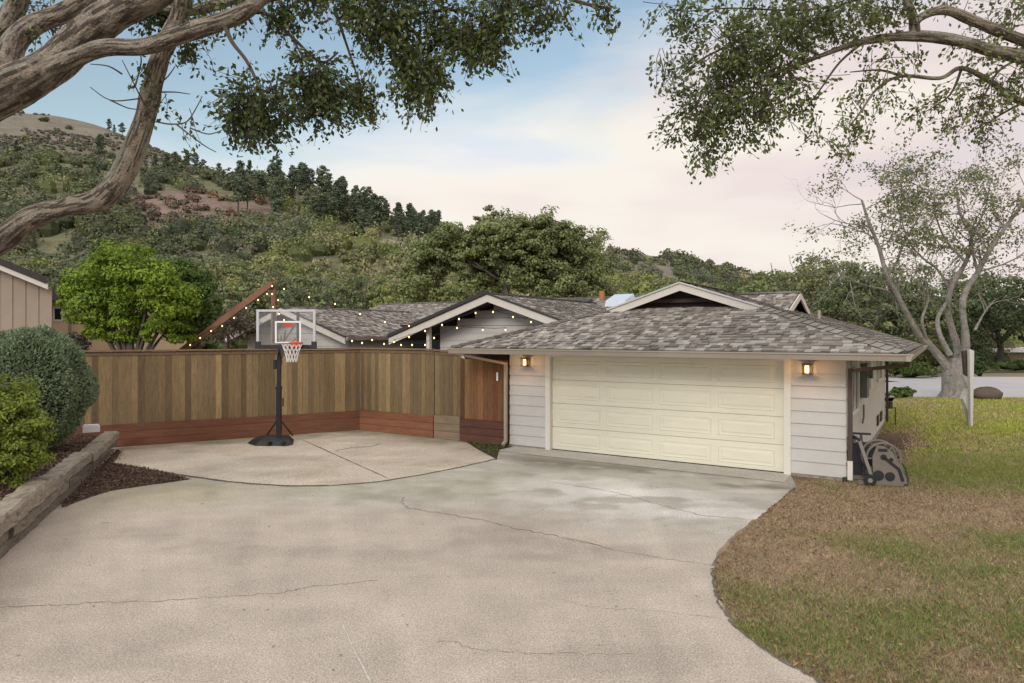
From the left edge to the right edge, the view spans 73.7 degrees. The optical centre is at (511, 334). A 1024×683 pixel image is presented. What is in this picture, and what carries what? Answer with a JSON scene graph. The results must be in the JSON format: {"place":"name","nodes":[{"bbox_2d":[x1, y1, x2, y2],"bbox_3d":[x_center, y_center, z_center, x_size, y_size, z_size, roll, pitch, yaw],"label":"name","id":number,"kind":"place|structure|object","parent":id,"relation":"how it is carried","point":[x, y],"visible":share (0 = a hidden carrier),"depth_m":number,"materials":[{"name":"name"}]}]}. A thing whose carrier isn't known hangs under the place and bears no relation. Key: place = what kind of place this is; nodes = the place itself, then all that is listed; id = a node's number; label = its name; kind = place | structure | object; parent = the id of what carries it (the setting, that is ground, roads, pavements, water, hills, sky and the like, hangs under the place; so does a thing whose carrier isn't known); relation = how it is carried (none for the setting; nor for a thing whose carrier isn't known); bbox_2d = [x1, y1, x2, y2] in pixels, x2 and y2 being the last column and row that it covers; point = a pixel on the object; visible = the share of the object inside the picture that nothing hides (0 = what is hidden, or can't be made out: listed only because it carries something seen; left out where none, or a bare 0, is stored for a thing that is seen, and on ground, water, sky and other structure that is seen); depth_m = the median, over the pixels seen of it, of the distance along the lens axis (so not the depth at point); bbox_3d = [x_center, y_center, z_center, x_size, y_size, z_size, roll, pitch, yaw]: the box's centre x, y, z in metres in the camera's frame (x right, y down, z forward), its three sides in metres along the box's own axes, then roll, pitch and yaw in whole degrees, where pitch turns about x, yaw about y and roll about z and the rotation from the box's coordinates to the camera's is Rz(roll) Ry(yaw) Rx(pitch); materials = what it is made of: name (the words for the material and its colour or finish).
{"place":"outdoors","nodes":[
{"label":"outdoors","id":0,"kind":"place"},
{"bbox_2d":[0,433,191,506],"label":"bark mulch","id":1,"kind":"object","parent":0,"point":[100,481],"visible":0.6,"depth_m":12.30,"materials":[{"name":"brown plant"}]},
{"bbox_2d":[0,389,353,495],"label":"planter bed","id":2,"kind":"object","parent":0,"point":[123,431],"visible":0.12,"depth_m":16.36,"materials":[{"name":"brown soil"}]},
{"bbox_2d":[0,372,58,489],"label":"leafy shrub","id":3,"kind":"object","parent":2,"relation":"on","point":[23,447],"visible":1,"depth_m":9.46,"materials":[{"name":"green plant"}]},
{"bbox_2d":[0,324,100,450],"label":"round shrub","id":4,"kind":"object","parent":2,"relation":"on","point":[54,360],"visible":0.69,"depth_m":12.23,"materials":[{"name":"green plant"}]},
{"bbox_2d":[82,424,99,432],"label":"stone block","id":5,"kind":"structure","parent":2,"relation":"on","point":[87,428],"depth_m":13.84,"materials":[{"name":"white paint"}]},
{"bbox_2d":[0,0,620,255],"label":"oak tree","id":6,"kind":"object","parent":2,"relation":"on","point":[89,31],"visible":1,"depth_m":7.23,"materials":[{"name":"green plant"}]},
{"bbox_2d":[102,430,499,485],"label":"patio","id":7,"kind":"structure","parent":0,"point":[299,461],"depth_m":14.46,"materials":[{"name":"concrete"}]},
{"bbox_2d":[120,464,328,485],"bbox_3d":[-5.646,2.589,12.554,5.257,0.001,0.446,0,0,22],"label":"patio joint","id":8,"kind":"object","parent":7,"relation":"on","point":[243,482],"visible":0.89,"depth_m":11.98,"materials":[{"name":"grey concrete"}]},
{"bbox_2d":[248,309,316,445],"bbox_3d":[-5.474,1.008,16.069,1.125,3.193,2.153,0,0,-39],"label":"basketball hoop","id":9,"kind":"object","parent":7,"relation":"on","point":[278,438],"visible":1,"depth_m":15.78,"materials":[{"name":"black plastic"}]},
{"bbox_2d":[359,348,434,437],"bbox_3d":[-3.036,1.486,17.982,2.622,2.278,0.205,0,0,34],"label":"board fence","id":10,"kind":"object","parent":7,"relation":"on","point":[400,382],"visible":0.99,"depth_m":17.88,"materials":[{"name":"brown wood"}]},
{"bbox_2d":[433,350,463,439],"bbox_3d":[-1.582,1.496,17.025,0.820,2.258,0.205,0,0,32],"label":"board fence","id":11,"kind":"object","parent":7,"relation":"on","point":[447,384],"visible":0.79,"depth_m":16.98,"materials":[{"name":"brown wood"}]},
{"bbox_2d":[467,442,512,458],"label":"bare soil","id":12,"kind":"structure","parent":7,"relation":"on","point":[491,454],"depth_m":15.58,"materials":[{"name":"brown soil"}]},
{"bbox_2d":[466,440,506,454],"bbox_3d":[-0.411,2.560,15.733,0.864,0.080,2.003,0,0,-18],"label":"moss","id":13,"kind":"object","parent":12,"relation":"on","point":[490,443],"visible":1,"depth_m":15.64,"materials":[{"name":"green plant"}]},
{"bbox_2d":[0,446,823,682],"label":"driveway","id":14,"kind":"structure","parent":0,"point":[139,548],"depth_m":7.20,"materials":[{"name":"concrete"}]},
{"bbox_2d":[0,431,118,558],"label":"timber retaining wall","id":15,"kind":"structure","parent":14,"relation":"on","point":[31,504],"depth_m":9.69,"materials":[{"name":"brown wood"}]},
{"bbox_2d":[1,580,370,607],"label":"driveway crack","id":16,"kind":"object","parent":14,"relation":"on","point":[179,599],"visible":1,"depth_m":6.73,"materials":[{"name":"grey concrete"}]},
{"bbox_2d":[64,348,360,446],"bbox_3d":[-7.991,1.486,16.529,8.806,2.278,0.205,0,0,-30],"label":"board fence","id":17,"kind":"object","parent":14,"relation":"on","point":[233,386],"visible":0.76,"depth_m":16.89,"materials":[{"name":"brown wood"}]},
{"bbox_2d":[342,624,370,682],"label":"driveway scratch","id":18,"kind":"object","parent":14,"relation":"on","point":[357,655],"visible":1,"depth_m":5.50},
{"bbox_2d":[500,446,790,481],"bbox_3d":[2.468,2.595,14.046,6.070,0.001,0.900,0,0,32],"label":"garage apron","id":19,"kind":"object","parent":14,"relation":"on","point":[737,472],"visible":0.99,"depth_m":13.68,"materials":[{"name":"concrete"}]},
{"bbox_2d":[0,113,1023,371],"bbox_3d":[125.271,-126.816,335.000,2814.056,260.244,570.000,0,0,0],"label":"hill terrain","id":20,"kind":"structure","parent":0,"point":[16,123],"depth_m":212.98,"materials":[{"name":"green plant"}]},
{"bbox_2d":[93,134,106,156],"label":"pine tree","id":21,"kind":"object","parent":20,"relation":"on","point":[100,146],"visible":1,"depth_m":267.82,"materials":[{"name":"green plant"}]},
{"bbox_2d":[179,149,191,167],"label":"pine tree","id":22,"kind":"object","parent":20,"relation":"on","point":[185,160],"visible":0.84,"depth_m":261.64,"materials":[{"name":"green plant"}]},
{"bbox_2d":[205,287,264,350],"bbox_3d":[-24.316,-1.006,58.090,6.315,6.686,4.572,0,0,-14],"label":"oak tree","id":23,"kind":"object","parent":20,"relation":"on","point":[230,305],"visible":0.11,"depth_m":57.78,"materials":[{"name":"green plant"}]},
{"bbox_2d":[230,176,246,210],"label":"pine tree","id":24,"kind":"object","parent":20,"relation":"on","point":[236,190],"visible":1,"depth_m":189.02,"materials":[{"name":"green plant"}]},
{"bbox_2d":[233,160,247,183],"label":"pine tree","id":25,"kind":"object","parent":20,"relation":"on","point":[240,164],"visible":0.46,"depth_m":219.41,"materials":[{"name":"green plant"}]},
{"bbox_2d":[204,263,278,323],"bbox_3d":[-25.136,-2.521,63.572,6.884,8.541,6.686,0,0,-13],"label":"oak tree","id":26,"kind":"object","parent":20,"relation":"on","point":[229,293],"visible":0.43,"depth_m":63.69,"materials":[{"name":"green plant"}]},
{"bbox_2d":[241,182,253,209],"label":"pine tree","id":27,"kind":"object","parent":20,"relation":"on","point":[248,193],"visible":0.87,"depth_m":193.39,"materials":[{"name":"green plant"}]},
{"bbox_2d":[251,173,267,197],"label":"pine tree","id":28,"kind":"object","parent":20,"relation":"on","point":[262,182],"visible":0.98,"depth_m":205.21,"materials":[{"name":"green plant"}]},
{"bbox_2d":[266,164,277,180],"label":"pine tree","id":29,"kind":"object","parent":20,"relation":"on","point":[271,173],"visible":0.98,"depth_m":229.88,"materials":[{"name":"green plant"}]},
{"bbox_2d":[269,155,282,176],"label":"pine tree","id":30,"kind":"object","parent":20,"relation":"on","point":[277,164],"visible":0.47,"depth_m":234.11,"materials":[{"name":"green plant"}]},
{"bbox_2d":[267,179,284,205],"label":"pine tree","id":31,"kind":"object","parent":20,"relation":"on","point":[274,182],"visible":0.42,"depth_m":199.61,"materials":[{"name":"green plant"}]},
{"bbox_2d":[269,186,283,213],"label":"pine tree","id":32,"kind":"object","parent":20,"relation":"on","point":[276,198],"visible":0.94,"depth_m":189.68,"materials":[{"name":"green plant"}]},
{"bbox_2d":[276,172,291,199],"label":"pine tree","id":33,"kind":"object","parent":20,"relation":"on","point":[282,186],"visible":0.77,"depth_m":210.59,"materials":[{"name":"green plant"}]},
{"bbox_2d":[286,169,299,193],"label":"pine tree","id":34,"kind":"object","parent":20,"relation":"on","point":[293,178],"visible":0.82,"depth_m":227.66,"materials":[{"name":"green plant"}]},
{"bbox_2d":[259,266,341,308],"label":"oak tree","id":35,"kind":"object","parent":20,"relation":"on","point":[294,297],"visible":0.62,"depth_m":65.26,"materials":[{"name":"green plant"}]},
{"bbox_2d":[296,166,312,195],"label":"pine tree","id":36,"kind":"object","parent":20,"relation":"on","point":[303,177],"visible":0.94,"depth_m":222.20,"materials":[{"name":"green plant"}]},
{"bbox_2d":[305,168,317,190],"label":"pine tree","id":37,"kind":"object","parent":20,"relation":"on","point":[311,171],"visible":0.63,"depth_m":238.98,"materials":[{"name":"green plant"}]},
{"bbox_2d":[309,196,317,216],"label":"pine tree","id":38,"kind":"object","parent":20,"relation":"on","point":[312,199],"visible":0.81,"depth_m":190.83,"materials":[{"name":"green plant"}]},
{"bbox_2d":[313,176,325,194],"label":"pine tree","id":39,"kind":"object","parent":20,"relation":"on","point":[321,180],"visible":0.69,"depth_m":220.56,"materials":[{"name":"green plant"}]},
{"bbox_2d":[313,194,326,220],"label":"pine tree","id":40,"kind":"object","parent":20,"relation":"on","point":[319,200],"visible":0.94,"depth_m":191.06,"materials":[{"name":"green plant"}]},
{"bbox_2d":[314,165,329,190],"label":"pine tree","id":41,"kind":"object","parent":20,"relation":"on","point":[319,171],"visible":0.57,"depth_m":234.31,"materials":[{"name":"green plant"}]},
{"bbox_2d":[321,192,332,220],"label":"pine tree","id":42,"kind":"object","parent":20,"relation":"on","point":[327,198],"visible":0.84,"depth_m":193.41,"materials":[{"name":"green plant"}]},
{"bbox_2d":[322,180,333,193],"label":"pine tree","id":43,"kind":"object","parent":20,"relation":"on","point":[327,187],"visible":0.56,"depth_m":218.35,"materials":[{"name":"green plant"}]},
{"bbox_2d":[326,196,338,217],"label":"pine tree","id":44,"kind":"object","parent":20,"relation":"on","point":[333,208],"visible":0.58,"depth_m":198.74,"materials":[{"name":"green plant"}]},
{"bbox_2d":[332,189,342,212],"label":"pine tree","id":45,"kind":"object","parent":20,"relation":"on","point":[338,195],"visible":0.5,"depth_m":210.68,"materials":[{"name":"green plant"}]},
{"bbox_2d":[335,178,345,194],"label":"pine tree","id":46,"kind":"object","parent":20,"relation":"on","point":[339,181],"visible":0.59,"depth_m":225.07,"materials":[{"name":"green plant"}]},
{"bbox_2d":[336,195,352,223],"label":"pine tree","id":47,"kind":"object","parent":20,"relation":"on","point":[343,200],"visible":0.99,"depth_m":202.22,"materials":[{"name":"green plant"}]},
{"bbox_2d":[311,265,396,308],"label":"oak tree","id":48,"kind":"object","parent":20,"relation":"on","point":[352,296],"visible":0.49,"depth_m":58.81,"materials":[{"name":"green plant"}]},
{"bbox_2d":[350,194,367,223],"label":"pine tree","id":49,"kind":"object","parent":20,"relation":"on","point":[359,200],"visible":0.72,"depth_m":207.28,"materials":[{"name":"green plant"}]},
{"bbox_2d":[356,209,369,234],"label":"pine tree","id":50,"kind":"object","parent":20,"relation":"on","point":[363,218],"visible":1,"depth_m":187.71,"materials":[{"name":"green plant"}]},
{"bbox_2d":[364,186,374,211],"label":"pine tree","id":51,"kind":"object","parent":20,"relation":"on","point":[368,196],"visible":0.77,"depth_m":228.60,"materials":[{"name":"green plant"}]},
{"bbox_2d":[336,267,405,308],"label":"oak tree","id":52,"kind":"object","parent":20,"relation":"on","point":[383,290],"visible":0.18,"depth_m":57.47,"materials":[{"name":"green plant"}]},
{"bbox_2d":[367,208,376,227],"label":"pine tree","id":53,"kind":"object","parent":20,"relation":"on","point":[371,212],"visible":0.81,"depth_m":196.40,"materials":[{"name":"green plant"}]},
{"bbox_2d":[368,196,393,233],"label":"pine tree","id":54,"kind":"object","parent":20,"relation":"on","point":[378,201],"visible":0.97,"depth_m":197.09,"materials":[{"name":"green plant"}]},
{"bbox_2d":[391,212,405,239],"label":"pine tree","id":55,"kind":"object","parent":20,"relation":"on","point":[399,225],"visible":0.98,"depth_m":191.81,"materials":[{"name":"green plant"}]},
{"bbox_2d":[407,207,415,233],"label":"pine tree","id":56,"kind":"object","parent":20,"relation":"on","point":[412,210],"visible":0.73,"depth_m":212.85,"materials":[{"name":"green plant"}]},
{"bbox_2d":[414,213,426,239],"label":"pine tree","id":57,"kind":"object","parent":20,"relation":"on","point":[422,225],"visible":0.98,"depth_m":192.14,"materials":[{"name":"green plant"}]},
{"bbox_2d":[0,110,1023,364],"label":"chaparral","id":58,"kind":"object","parent":20,"relation":"on","point":[300,236],"visible":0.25,"depth_m":154.48,"materials":[{"name":"green plant"}]},
{"bbox_2d":[693,269,807,292],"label":"oak tree","id":59,"kind":"object","parent":20,"relation":"on","point":[730,286],"visible":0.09,"depth_m":68.92,"materials":[{"name":"green plant"}]},
{"bbox_2d":[737,251,857,323],"bbox_3d":[26.090,-2.366,61.844,10.602,10.560,10.576,0,0,-21],"label":"oak tree","id":60,"kind":"object","parent":20,"relation":"on","point":[806,284],"visible":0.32,"depth_m":60.95,"materials":[{"name":"green plant"}]},
{"bbox_2d":[789,255,887,321],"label":"oak tree","id":61,"kind":"object","parent":20,"relation":"on","point":[844,264],"visible":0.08,"depth_m":70.74,"materials":[{"name":"green plant"}]},
{"bbox_2d":[800,261,912,328],"bbox_3d":[27.331,-1.615,54.965,8.498,9.062,8.276,0,0,32],"label":"oak tree","id":62,"kind":"object","parent":20,"relation":"on","point":[830,307],"visible":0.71,"depth_m":53.48,"materials":[{"name":"green plant"}]},
{"bbox_2d":[854,258,960,344],"bbox_3d":[34.619,-1.810,59.886,8.590,9.451,7.852,0,0,-28],"label":"oak tree","id":63,"kind":"object","parent":20,"relation":"on","point":[930,311],"visible":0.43,"depth_m":58.84,"materials":[{"name":"green plant"}]},
{"bbox_2d":[907,272,1000,339],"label":"oak tree","id":64,"kind":"object","parent":20,"relation":"on","point":[957,289],"visible":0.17,"depth_m":65.06,"materials":[{"name":"green plant"}]},
{"bbox_2d":[938,272,1023,361],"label":"oak tree","id":65,"kind":"object","parent":20,"relation":"on","point":[991,321],"visible":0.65,"depth_m":57.06,"materials":[{"name":"green plant"}]},
{"bbox_2d":[984,347,1023,360],"bbox_3d":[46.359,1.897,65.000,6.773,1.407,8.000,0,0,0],"label":"house","id":66,"kind":"structure","parent":20,"relation":"on","point":[1019,353],"depth_m":62.00,"materials":[{"name":"beige"}]},
{"bbox_2d":[0,0,1023,300],"label":"sky","id":67,"kind":"structure","parent":0,"point":[568,132],"materials":[{"name":"blue"}]},
{"bbox_2d":[110,369,1023,450],"bbox_3d":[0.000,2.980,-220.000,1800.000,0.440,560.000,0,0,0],"label":"ground","id":68,"kind":"structure","parent":0,"point":[1002,374],"depth_m":46.52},
{"bbox_2d":[0,258,51,331],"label":"neighbour house","id":69,"kind":"structure","parent":68,"relation":"on","point":[25,297],"depth_m":22.00,"materials":[{"name":"beige wood"}]},
{"bbox_2d":[68,331,91,349],"bbox_3d":[-12.971,1.243,19.891,1.307,2.713,1.529,0,0,-40],"label":"twiggy bush","id":70,"kind":"object","parent":68,"relation":"on","point":[83,342],"visible":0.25,"depth_m":20.04,"materials":[{"name":"brown plant"}]},
{"bbox_2d":[52,289,186,388],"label":"cream house","id":71,"kind":"structure","parent":68,"relation":"on","point":[59,324],"depth_m":30.00,"materials":[{"name":"paint"}]},
{"bbox_2d":[53,306,63,321],"bbox_3d":[-19.919,-0.922,29.968,0.440,0.660,0.056,0,0,0],"label":"window","id":72,"kind":"structure","parent":71,"relation":"in","point":[56,310],"depth_m":29.95,"materials":[{"name":"black glass"}]},
{"bbox_2d":[55,238,204,388],"bbox_3d":[-10.845,0.133,19.113,4.004,5.544,3.016,0,0,0],"label":"leafy tree","id":73,"kind":"object","parent":68,"relation":"on","point":[87,293],"visible":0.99,"depth_m":18.63,"materials":[{"name":"green plant"}]},
{"bbox_2d":[161,257,224,396],"bbox_3d":[-9.779,0.259,20.726,1.982,5.290,2.101,0,0,-26],"label":"leafy tree","id":74,"kind":"object","parent":68,"relation":"on","point":[193,275],"visible":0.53,"depth_m":20.46,"materials":[{"name":"green plant"}]},
{"bbox_2d":[179,281,275,348],"bbox_3d":[-9.155,0.512,19.863,4.519,4.175,0.235,0,0,0],"label":"timber frame","id":75,"kind":"object","parent":68,"relation":"on","point":[252,297],"visible":0.48,"depth_m":19.75,"materials":[{"name":"brown wood"}]},
{"bbox_2d":[271,284,409,326],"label":"string lights","id":76,"kind":"object","parent":75,"relation":"hanging from","point":[343,305],"visible":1,"depth_m":19.60,"materials":[{"name":"white metal"}]},
{"bbox_2d":[203,302,261,350],"bbox_3d":[-10.187,0.688,24.514,2.506,3.824,2.209,0,0,27],"label":"twiggy bush","id":77,"kind":"object","parent":68,"relation":"on","point":[246,327],"visible":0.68,"depth_m":24.27,"materials":[{"name":"green plant"}]},
{"bbox_2d":[384,204,615,303],"bbox_3d":[-0.477,-3.272,45.560,15.672,11.545,9.074,0,0,0],"label":"oak tree","id":78,"kind":"object","parent":68,"relation":"on","point":[489,245],"visible":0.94,"depth_m":43.52,"materials":[{"name":"green plant"}]},
{"bbox_2d":[224,281,927,481],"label":"ranch house","id":79,"kind":"structure","parent":68,"relation":"on","point":[685,372],"depth_m":14.43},
{"bbox_2d":[413,340,425,348],"bbox_3d":[-3.379,0.375,25.164,0.600,0.450,0.080,0,0,32],"label":"window","id":80,"kind":"structure","parent":79,"relation":"in","point":[415,342],"depth_m":25.14,"materials":[{"name":"black glass"}]},
{"bbox_2d":[351,325,505,345],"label":"string lights","id":81,"kind":"object","parent":79,"relation":"hanging from","point":[424,342],"visible":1,"depth_m":18.59,"materials":[{"name":"white metal"}]},
{"bbox_2d":[393,309,531,342],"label":"string lights","id":82,"kind":"object","parent":79,"relation":"hanging from","point":[459,319],"visible":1,"depth_m":18.59,"materials":[{"name":"white metal"}]},
{"bbox_2d":[460,354,509,445],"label":"side gate","id":83,"kind":"structure","parent":79,"relation":"attached to","point":[482,400],"depth_m":16.36,"materials":[{"name":"brown wood"}]},
{"bbox_2d":[552,357,783,472],"bbox_3d":[3.036,1.540,14.189,4.980,2.120,0.092,0,0,32],"label":"garage door","id":84,"kind":"structure","parent":79,"relation":"in","point":[721,413],"depth_m":13.97,"materials":[{"name":"paint"}]},
{"bbox_2d":[801,363,811,374],"bbox_3d":[5.381,0.620,12.452,0.160,0.200,0.200,0,0,32],"label":"wall lamp","id":85,"kind":"object","parent":79,"relation":"attached to","point":[806,368],"visible":1,"depth_m":12.43,"materials":[{"name":"glass"}]},
{"bbox_2d":[850,367,858,414],"bbox_3d":[6.532,1.055,13.019,0.050,0.870,1.170,0,0,32],"label":"window","id":86,"kind":"structure","parent":79,"relation":"in","point":[855,374],"depth_m":13.02,"materials":[{"name":"grey glass"}]},
{"bbox_2d":[885,386,916,397],"bbox_3d":[16.094,2.450,28.270,1.205,0.701,0.960,0,0,0],"label":"plant","id":87,"kind":"object","parent":68,"relation":"on","point":[903,392],"visible":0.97,"depth_m":28.10,"materials":[{"name":"green plant"}]},
{"bbox_2d":[885,361,941,377],"bbox_3d":[24.938,2.144,42.498,3.526,1.312,2.390,0,0,0],"label":"hedge","id":88,"kind":"object","parent":68,"relation":"on","point":[922,368],"visible":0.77,"depth_m":42.02,"materials":[{"name":"green plant"}]},
{"bbox_2d":[913,343,953,374],"bbox_3d":[29.043,1.645,47.062,3.012,2.310,2.703,0,0,0],"label":"bush","id":89,"kind":"object","parent":68,"relation":"on","point":[927,356],"visible":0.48,"depth_m":46.62,"materials":[{"name":"green plant"}]},
{"bbox_2d":[934,334,997,360],"bbox_3d":[32.806,1.363,49.709,4.656,2.875,3.666,0,0,-19],"label":"bush","id":90,"kind":"object","parent":68,"relation":"on","point":[975,346],"visible":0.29,"depth_m":49.22,"materials":[{"name":"green plant"}]},
{"bbox_2d":[974,355,988,376],"bbox_3d":[30.070,2.049,44.024,1.138,1.546,0.932,0,0,0],"label":"bush","id":91,"kind":"object","parent":68,"relation":"on","point":[980,366],"visible":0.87,"depth_m":43.76,"materials":[{"name":"green plant"}]},
{"bbox_2d":[988,273,1023,322],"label":"oak tree","id":92,"kind":"object","parent":68,"relation":"on","point":[1018,291],"visible":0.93,"depth_m":50.49,"materials":[{"name":"green plant"}]},
{"bbox_2d":[988,359,1023,370],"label":"hedge","id":93,"kind":"object","parent":68,"relation":"on","point":[1015,364],"visible":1,"depth_m":51.52,"materials":[{"name":"green plant"}]},
{"bbox_2d":[709,396,1023,682],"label":"lawn","id":94,"kind":"structure","parent":0,"point":[892,438],"depth_m":7.83,"materials":[{"name":"plant"}]},
{"bbox_2d":[10,460,1023,682],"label":"fallen leaves","id":95,"kind":"object","parent":94,"relation":"on","point":[892,655],"visible":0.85,"depth_m":7.10,"materials":[{"name":"brown plant"}]},
{"bbox_2d":[710,487,822,682],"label":"soil edge","id":96,"kind":"object","parent":94,"relation":"on","point":[738,628],"visible":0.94,"depth_m":6.29,"materials":[{"name":"brown soil"}]},
{"bbox_2d":[640,0,1023,184],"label":"oak tree","id":97,"kind":"object","parent":94,"relation":"on","point":[763,63],"visible":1,"depth_m":8.10,"materials":[{"name":"green plant"}]},
{"bbox_2d":[847,432,870,477],"bbox_3d":[6.188,2.174,12.351,0.540,0.822,0.222,0,0,23],"label":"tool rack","id":98,"kind":"object","parent":94,"relation":"on","point":[858,464],"visible":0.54,"depth_m":12.24,"materials":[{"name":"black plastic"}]},
{"bbox_2d":[853,435,909,485],"bbox_3d":[6.454,2.200,11.973,0.822,0.800,0.628,0,0,14],"label":"hose reel cart","id":99,"kind":"object","parent":94,"relation":"on","point":[881,463],"visible":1,"depth_m":11.74,"materials":[{"name":"beige plastic"}]},
{"bbox_2d":[781,123,1023,397],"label":"oak tree","id":100,"kind":"object","parent":94,"relation":"on","point":[952,386],"visible":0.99,"depth_m":28.30,"materials":[{"name":"green plant"}]},
{"bbox_2d":[960,349,973,426],"bbox_3d":[13.071,1.548,19.510,0.288,2.304,0.420,0,0,0],"label":"sign post","id":101,"kind":"object","parent":94,"relation":"on","point":[966,396],"visible":0.85,"depth_m":19.38,"materials":[{"name":"white wood"}]},
{"bbox_2d":[973,386,1002,399],"bbox_3d":[19.193,2.386,27.601,1.236,0.625,0.779,0,0,0],"label":"boulder","id":102,"kind":"object","parent":94,"relation":"on","point":[988,392],"visible":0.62,"depth_m":27.32,"materials":[{"name":"brown stone"}]},
{"bbox_2d":[885,377,1023,396],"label":"road","id":103,"kind":"structure","parent":0,"point":[931,386],"depth_m":36.55,"materials":[{"name":"grey asphalt"}]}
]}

